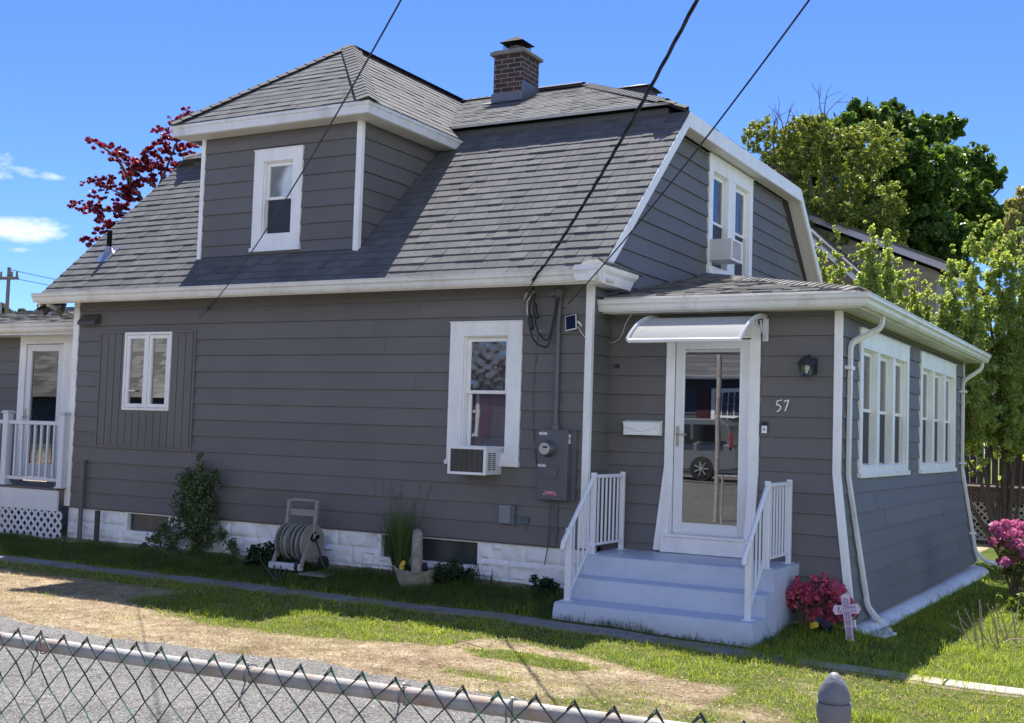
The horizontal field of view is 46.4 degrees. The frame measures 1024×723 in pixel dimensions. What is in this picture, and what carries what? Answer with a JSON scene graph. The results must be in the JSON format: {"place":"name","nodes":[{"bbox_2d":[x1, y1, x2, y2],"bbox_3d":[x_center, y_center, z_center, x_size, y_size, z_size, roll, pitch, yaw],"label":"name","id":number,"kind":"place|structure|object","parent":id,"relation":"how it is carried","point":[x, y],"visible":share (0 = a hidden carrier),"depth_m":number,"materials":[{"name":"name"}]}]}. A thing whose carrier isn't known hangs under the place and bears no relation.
{"place":"outdoors","nodes":[
{"label":"outdoors","id":0,"kind":"place"},
{"bbox_2d":[0,615,543,722],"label":"driveway","id":1,"kind":"structure","parent":0,"point":[311,706],"depth_m":7.71,"materials":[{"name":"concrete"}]},
{"bbox_2d":[0,454,1023,722],"bbox_3d":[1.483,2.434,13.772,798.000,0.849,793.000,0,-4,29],"label":"ground","id":2,"kind":"structure","parent":0,"point":[492,666],"depth_m":9.86,"materials":[{"name":"green plant"}]},
{"bbox_2d":[0,267,18,313],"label":"utility pole","id":3,"kind":"object","parent":2,"relation":"on","point":[9,277],"visible":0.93,"depth_m":42.00,"materials":[{"name":"brown wood"}]},
{"bbox_2d":[1,302,26,313],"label":"distant tree","id":4,"kind":"object","parent":2,"relation":"on","point":[10,310],"visible":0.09,"depth_m":59.73,"materials":[{"name":"green plant"}]},
{"bbox_2d":[0,410,71,537],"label":"side deck","id":5,"kind":"structure","parent":2,"relation":"on","point":[37,495],"depth_m":16.55,"materials":[{"name":"white wood"}]},
{"bbox_2d":[0,307,73,522],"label":"wing","id":6,"kind":"structure","parent":2,"relation":"on","point":[35,359],"depth_m":18.11,"materials":[{"name":"white paint"}]},
{"bbox_2d":[21,344,63,477],"bbox_3d":[-7.093,0.738,17.999,0.810,2.000,0.123,0,-4,29],"label":"storm door","id":7,"kind":"structure","parent":6,"relation":"in","point":[44,361],"depth_m":18.05,"materials":[{"name":"silver metal"}]},
{"bbox_2d":[36,304,60,309],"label":"distant tree","id":8,"kind":"object","parent":2,"relation":"on","point":[43,306],"visible":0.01,"depth_m":47.76,"materials":[{"name":"green plant"}]},
{"bbox_2d":[93,510,100,542],"bbox_3d":[-5.514,2.197,15.852,0.072,0.430,0.068,0,-4,29],"label":"standpipe","id":9,"kind":"object","parent":2,"relation":"on","point":[96,524],"visible":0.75,"depth_m":15.83,"materials":[{"name":"grey metal"}]},
{"bbox_2d":[66,106,200,247],"bbox_3d":[-7.330,-1.116,22.854,2.768,7.875,1.350,2,-3,3],"label":"japanese maple","id":10,"kind":"object","parent":2,"relation":"on","point":[127,193],"visible":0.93,"depth_m":22.88,"materials":[{"name":"red plant"}]},
{"bbox_2d":[139,452,240,554],"bbox_3d":[-4.053,1.816,15.002,1.735,1.382,0.331,0,-4,29],"label":"climbing shrub","id":11,"kind":"object","parent":2,"relation":"on","point":[195,513],"visible":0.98,"depth_m":14.90,"materials":[{"name":"green plant"}]},
{"bbox_2d":[243,541,307,580],"bbox_3d":[-2.679,2.328,13.858,0.607,0.481,0.980,5,-4,-38],"label":"round shrub","id":12,"kind":"object","parent":2,"relation":"on","point":[268,551],"visible":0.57,"depth_m":13.91,"materials":[{"name":"green plant"}]},
{"bbox_2d":[298,571,333,577],"bbox_3d":[-2.196,2.402,13.447,0.380,0.030,0.220,0,-4,29],"label":"stepping stone","id":13,"kind":"object","parent":2,"relation":"on","point":[312,574],"visible":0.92,"depth_m":13.38,"materials":[{"name":"stone"}]},
{"bbox_2d":[268,498,377,575],"bbox_3d":[-2.124,1.998,13.608,1.270,0.819,0.496,0,-4,29],"label":"hose reel","id":14,"kind":"object","parent":2,"relation":"on","point":[305,542],"visible":0.98,"depth_m":13.69,"materials":[{"name":"beige plastic"}]},
{"bbox_2d":[0,526,799,649],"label":"grass strip","id":15,"kind":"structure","parent":2,"relation":"on","point":[457,588],"depth_m":13.29,"materials":[{"name":"green plant"}]},
{"bbox_2d":[392,529,435,587],"bbox_3d":[-1.029,2.121,12.907,0.490,0.623,0.409,0,-4,29],"label":"basket planter","id":16,"kind":"object","parent":2,"relation":"on","point":[418,571],"visible":0.94,"depth_m":12.76,"materials":[{"name":"stone"}]},
{"bbox_2d":[373,482,430,574],"bbox_3d":[-1.241,1.875,13.435,0.675,1.050,0.698,3,-4,-16],"label":"tall grass clump","id":17,"kind":"object","parent":16,"relation":"in","point":[399,548],"visible":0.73,"depth_m":13.37,"materials":[{"name":"green plant"}]},
{"bbox_2d":[0,627,850,722],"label":"chain link fence","id":18,"kind":"object","parent":2,"relation":"on","point":[833,705],"visible":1,"depth_m":2.51,"materials":[{"name":"grey metal"}]},
{"bbox_2d":[431,556,481,587],"bbox_3d":[-0.600,2.296,12.873,0.611,0.408,0.401,1,-3,6],"label":"mound plant","id":19,"kind":"object","parent":2,"relation":"on","point":[448,571],"visible":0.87,"depth_m":12.77,"materials":[{"name":"green plant"}]},
{"bbox_2d":[455,640,482,647],"bbox_3d":[-0.349,2.302,9.725,0.279,0.037,0.010,-1,-4,35],"label":"twig","id":20,"kind":"object","parent":2,"relation":"on","point":[468,642],"visible":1,"depth_m":9.72,"materials":[{"name":"beige wood"}]},
{"bbox_2d":[0,568,1018,722],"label":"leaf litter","id":21,"kind":"object","parent":2,"relation":"on","point":[360,651],"visible":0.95,"depth_m":9.47,"materials":[{"name":"brown plant"}]},
{"bbox_2d":[30,36,1002,633],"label":"house","id":22,"kind":"structure","parent":2,"relation":"on","point":[348,342],"depth_m":14.26,"materials":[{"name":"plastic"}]},
{"bbox_2d":[41,303,66,315],"bbox_3d":[-6.278,-0.715,16.427,0.435,0.188,0.221,0,-4,29],"label":"flood light","id":23,"kind":"object","parent":22,"relation":"attached to","point":[46,311],"visible":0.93,"depth_m":16.41,"materials":[{"name":"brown metal"}]},
{"bbox_2d":[77,460,86,539],"bbox_3d":[-5.811,1.877,16.101,0.090,1.080,0.090,0,-4,29],"label":"drain pipe","id":24,"kind":"object","parent":22,"relation":"attached to","point":[81,499],"visible":0.86,"depth_m":16.08,"materials":[{"name":"metal"}]},
{"bbox_2d":[77,314,100,324],"bbox_3d":[-5.761,-0.572,16.259,0.340,0.148,0.110,0,-4,29],"label":"vent hood","id":25,"kind":"object","parent":22,"relation":"attached to","point":[89,319],"visible":1,"depth_m":16.23,"materials":[{"name":"metal"}]},
{"bbox_2d":[121,332,172,410],"bbox_3d":[-4.782,0.130,15.761,0.849,1.034,0.165,0,-4,29],"label":"casement window","id":26,"kind":"structure","parent":22,"relation":"in","point":[147,355],"depth_m":15.71,"materials":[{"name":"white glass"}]},
{"bbox_2d":[124,512,171,536],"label":"basement window","id":27,"kind":"structure","parent":22,"relation":"in","point":[135,523],"depth_m":15.69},
{"bbox_2d":[249,145,304,252],"bbox_3d":[-2.944,-2.046,15.138,0.808,1.319,0.180,0,-4,29],"label":"window","id":28,"kind":"structure","parent":22,"relation":"in","point":[276,170],"depth_m":15.15,"materials":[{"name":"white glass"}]},
{"bbox_2d":[198,0,401,317],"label":"telephone wire","id":29,"kind":"object","parent":22,"relation":"attached to","point":[370,54],"visible":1,"depth_m":8.54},
{"bbox_2d":[378,533,481,569],"bbox_3d":[-0.925,2.137,13.486,1.380,0.316,0.088,0,-4,29],"label":"basement window","id":30,"kind":"structure","parent":22,"relation":"in","point":[435,550],"depth_m":13.40,"materials":[{"name":"grey glass"}]},
{"bbox_2d":[447,446,503,475],"bbox_3d":[-0.391,1.079,13.022,0.478,0.303,0.418,0,-4,29],"label":"air conditioner","id":31,"kind":"object","parent":22,"relation":"attached to","point":[471,460],"visible":1,"depth_m":12.86,"materials":[{"name":"white plastic"}]},
{"bbox_2d":[444,320,523,466],"bbox_3d":[-0.142,0.371,13.483,0.947,1.598,0.750,0,-4,29],"label":"window","id":32,"kind":"structure","parent":22,"relation":"in","point":[485,362],"depth_m":13.34,"materials":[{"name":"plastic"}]},
{"bbox_2d":[499,504,516,524],"bbox_3d":[-0.040,1.658,12.914,0.196,0.210,0.085,0,-4,29],"label":"telephone box","id":33,"kind":"object","parent":22,"relation":"attached to","point":[507,514],"visible":1,"depth_m":12.88,"materials":[{"name":"grey metal"}]},
{"bbox_2d":[521,517,529,530],"bbox_3d":[0.144,1.744,12.824,0.085,0.150,0.050,0,-4,29],"label":"cable box","id":34,"kind":"object","parent":22,"relation":"attached to","point":[525,520],"visible":1,"depth_m":12.80,"materials":[{"name":"grey plastic"}]},
{"bbox_2d":[533,288,564,564],"bbox_3d":[0.355,0.684,12.754,0.366,2.951,0.117,0,-4,29],"label":"service conduit","id":35,"kind":"object","parent":22,"relation":"attached to","point":[558,292],"visible":1,"depth_m":12.71,"materials":[{"name":"metal"}]},
{"bbox_2d":[537,429,578,500],"bbox_3d":[0.456,1.091,12.592,0.413,0.745,0.238,0,-4,29],"label":"electric meter box","id":36,"kind":"object","parent":22,"relation":"attached to","point":[557,464],"visible":1,"depth_m":12.57,"materials":[{"name":"paint"}]},
{"bbox_2d":[565,314,588,341],"bbox_3d":[0.707,-0.330,12.629,0.298,0.344,0.106,2,-3,4],"label":"solar panel","id":37,"kind":"object","parent":22,"relation":"attached to","point":[570,322],"visible":1,"depth_m":12.63,"materials":[{"name":"blue glass"}]},
{"bbox_2d":[523,0,698,347],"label":"service drop","id":38,"kind":"object","parent":22,"relation":"attached to","point":[629,125],"visible":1,"depth_m":10.88,"materials":[{"name":"rubber"}]},
{"bbox_2d":[610,313,633,342],"bbox_3d":[1.183,-0.360,12.874,0.030,0.310,0.416,4,-4,-30],"label":"loose cord","id":39,"kind":"object","parent":22,"relation":"hanging from","point":[624,328],"visible":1,"depth_m":12.83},
{"bbox_2d":[623,420,662,435],"bbox_3d":[1.393,0.707,12.739,0.426,0.158,0.115,0,-4,29],"label":"mailbox","id":40,"kind":"object","parent":22,"relation":"attached to","point":[639,427],"visible":1,"depth_m":12.69,"materials":[{"name":"white metal"}]},
{"bbox_2d":[626,313,768,342],"bbox_3d":[1.879,-0.338,12.146,1.250,0.355,0.842,0,-4,29],"label":"door awning","id":41,"kind":"object","parent":22,"relation":"attached to","point":[652,329],"depth_m":11.95,"materials":[{"name":"plastic"}]},
{"bbox_2d":[672,339,750,537],"bbox_3d":[2.065,0.788,12.390,0.823,2.037,0.105,0,-4,29],"label":"storm door","id":42,"kind":"structure","parent":22,"relation":"in","point":[712,436],"depth_m":12.41,"materials":[{"name":"white glass"}]},
{"bbox_2d":[709,238,742,264],"bbox_3d":[2.798,-1.454,15.826,0.398,0.288,0.438,0,-4,29],"label":"air conditioner","id":43,"kind":"object","parent":22,"relation":"attached to","point":[726,251],"visible":0.99,"depth_m":15.66,"materials":[{"name":"white plastic"}]},
{"bbox_2d":[706,152,753,276],"bbox_3d":[2.737,-1.897,16.659,0.740,1.604,1.844,0,-4,29],"label":"window","id":44,"kind":"structure","parent":22,"relation":"in","point":[730,191],"depth_m":16.42,"materials":[{"name":"white glass"}]},
{"bbox_2d":[762,422,767,433],"bbox_3d":[2.569,0.672,12.134,0.060,0.118,0.034,0,-4,29],"label":"doorbell","id":45,"kind":"object","parent":22,"relation":"attached to","point":[764,427],"visible":1,"depth_m":12.12,"materials":[{"name":"white plastic"}]},
{"bbox_2d":[776,400,788,411],"bbox_3d":[2.737,0.450,12.068,0.137,0.130,0.012,0,-4,29],"label":"house number","id":46,"kind":"object","parent":22,"relation":"attached to","point":[777,404],"visible":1,"depth_m":12.07,"materials":[{"name":"white metal"}]},
{"bbox_2d":[797,354,817,375],"bbox_3d":[2.934,0.035,11.859,0.177,0.222,0.245,0,-4,29],"label":"wall lantern","id":47,"kind":"object","parent":22,"relation":"attached to","point":[809,362],"depth_m":11.83,"materials":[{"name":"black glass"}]},
{"bbox_2d":[856,327,910,477],"bbox_3d":[3.971,0.514,13.771,0.740,1.584,2.578,0,-4,29],"label":"window","id":48,"kind":"structure","parent":22,"relation":"in","point":[884,363],"depth_m":13.73,"materials":[{"name":"white glass"}]},
{"bbox_2d":[918,351,956,473],"bbox_3d":[5.883,0.746,16.608,0.180,1.584,2.744,0,-4,29],"label":"window","id":49,"kind":"structure","parent":22,"relation":"in","point":[937,397],"depth_m":16.76,"materials":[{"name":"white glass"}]},
{"bbox_2d":[529,574,560,594],"bbox_3d":[0.311,2.323,12.383,0.349,0.254,0.276,0,-4,29],"label":"shrub","id":50,"kind":"object","parent":2,"relation":"on","point":[548,583],"visible":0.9,"depth_m":12.32,"materials":[{"name":"green plant"}]},
{"bbox_2d":[552,472,799,647],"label":"front steps","id":51,"kind":"structure","parent":2,"relation":"on","point":[738,601],"depth_m":11.33,"materials":[{"name":"grey paint"}]},
{"bbox_2d":[796,613,816,633],"bbox_3d":[2.713,2.439,11.076,0.346,0.214,0.195,0,-4,29],"label":"spiky plant","id":52,"kind":"object","parent":2,"relation":"on","point":[807,629],"visible":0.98,"depth_m":11.06,"materials":[{"name":"green plant"}]},
{"bbox_2d":[809,616,832,631],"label":"pansies","id":53,"kind":"object","parent":2,"relation":"on","point":[826,626],"visible":0.98,"depth_m":11.04,"materials":[{"name":"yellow plant"}]},
{"bbox_2d":[785,572,858,625],"bbox_3d":[2.917,2.277,11.351,0.772,0.572,0.443,0,-4,29],"label":"azalea bush","id":54,"kind":"object","parent":2,"relation":"on","point":[813,603],"visible":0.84,"depth_m":11.27,"materials":[{"name":"pink plant"}]},
{"bbox_2d":[740,83,909,256],"bbox_3d":[7.942,-1.751,30.254,4.299,11.037,2.818,2,-3,0],"label":"budding tree","id":55,"kind":"object","parent":2,"relation":"on","point":[822,204],"visible":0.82,"depth_m":30.58,"materials":[{"name":"green plant"}]},
{"bbox_2d":[833,593,860,641],"bbox_3d":[3.062,2.399,10.930,0.244,0.540,0.048,0,-4,29],"label":"garden cross","id":56,"kind":"object","parent":2,"relation":"on","point":[846,609],"visible":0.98,"depth_m":10.92,"materials":[{"name":"pink plastic"}]},
{"bbox_2d":[816,220,935,324],"bbox_3d":[6.691,0.357,22.134,2.398,5.933,1.578,1,-4,14],"label":"pear tree","id":57,"kind":"object","parent":2,"relation":"on","point":[873,279],"visible":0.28,"depth_m":22.01,"materials":[{"name":"green plant"}]},
{"bbox_2d":[869,630,896,638],"bbox_3d":[3.522,2.625,11.492,0.258,0.033,0.402,-1,-4,36],"label":"splash block","id":58,"kind":"object","parent":2,"relation":"on","point":[887,635],"depth_m":11.45,"materials":[{"name":"white paint"}]},
{"bbox_2d":[762,96,1010,273],"bbox_3d":[11.416,-1.952,34.769,7.740,12.643,6.455,2,-3,-7],"label":"maple tree","id":59,"kind":"object","parent":2,"relation":"on","point":[952,188],"visible":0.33,"depth_m":33.17,"materials":[{"name":"green plant"}]},
{"bbox_2d":[881,627,892,631],"bbox_3d":[3.676,2.640,11.709,0.117,0.078,0.100,0,-4,29],"label":"white stone","id":60,"kind":"object","parent":2,"relation":"on","point":[889,629],"visible":0.55,"depth_m":11.68,"materials":[{"name":"white stone"}]},
{"bbox_2d":[807,211,990,482],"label":"neighbour house","id":61,"kind":"structure","parent":2,"relation":"on","point":[930,267],"depth_m":28.86,"materials":[{"name":"beige"}]},
{"bbox_2d":[946,277,977,345],"bbox_3d":[10.618,-1.140,28.188,0.700,1.700,0.040,0,-4,29],"label":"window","id":62,"kind":"structure","parent":61,"relation":"in","point":[961,282],"depth_m":28.21,"materials":[{"name":"glass"}]},
{"bbox_2d":[930,214,1023,559],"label":"fruit tree","id":63,"kind":"object","parent":2,"relation":"on","point":[996,419],"visible":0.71,"depth_m":20.24,"materials":[{"name":"green plant"}]},
{"bbox_2d":[948,600,1023,651],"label":"dry shrub","id":64,"kind":"object","parent":2,"relation":"on","point":[980,621],"visible":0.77,"depth_m":11.46,"materials":[{"name":"plant"}]},
{"bbox_2d":[964,444,1023,484],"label":"wooden fence","id":65,"kind":"object","parent":2,"relation":"on","point":[988,466],"visible":0.04,"depth_m":25.52,"materials":[{"name":"brown wood"}]},
{"bbox_2d":[967,483,1023,543],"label":"lattice panel","id":66,"kind":"object","parent":2,"relation":"on","point":[978,499],"visible":0.11,"depth_m":23.89,"materials":[{"name":"white wood"}]},
{"bbox_2d":[967,484,1023,548],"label":"back chain fence","id":67,"kind":"object","parent":2,"relation":"on","point":[975,486],"visible":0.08,"depth_m":22.70,"materials":[{"name":"metal"}]},
{"bbox_2d":[987,519,1023,605],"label":"rhododendron","id":68,"kind":"object","parent":2,"relation":"on","point":[1007,536],"visible":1,"depth_m":14.46,"materials":[{"name":"pink plant"}]},
{"bbox_2d":[990,185,1023,298],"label":"pale tree","id":69,"kind":"object","parent":2,"relation":"on","point":[1015,213],"visible":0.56,"depth_m":25.93,"materials":[{"name":"green plant"}]},
{"bbox_2d":[996,592,1023,622],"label":"young shrub","id":70,"kind":"object","parent":2,"relation":"on","point":[1016,605],"visible":0.95,"depth_m":13.29,"materials":[{"name":"green plant"}]},
{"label":"utility pole","id":71,"kind":"object","parent":2,"relation":"on","visible":0},
{"bbox_2d":[560,0,809,316],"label":"cable wire","id":72,"kind":"object","parent":71,"relation":"attached to","point":[755,72],"visible":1,"depth_m":8.48,"materials":[{"name":"metal"}]},
{"bbox_2d":[0,546,1023,722],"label":"lawn grass","id":73,"kind":"structure","parent":0,"point":[764,651],"depth_m":10.39,"materials":[{"name":"green plant"}]},
{"bbox_2d":[0,555,1023,695],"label":"path","id":74,"kind":"structure","parent":0,"point":[530,621],"depth_m":11.37,"materials":[{"name":"concrete"}]},
{"bbox_2d":[0,0,1023,453],"label":"sky","id":75,"kind":"structure","parent":0,"point":[71,71],"materials":[{"name":"blue"}]}
]}

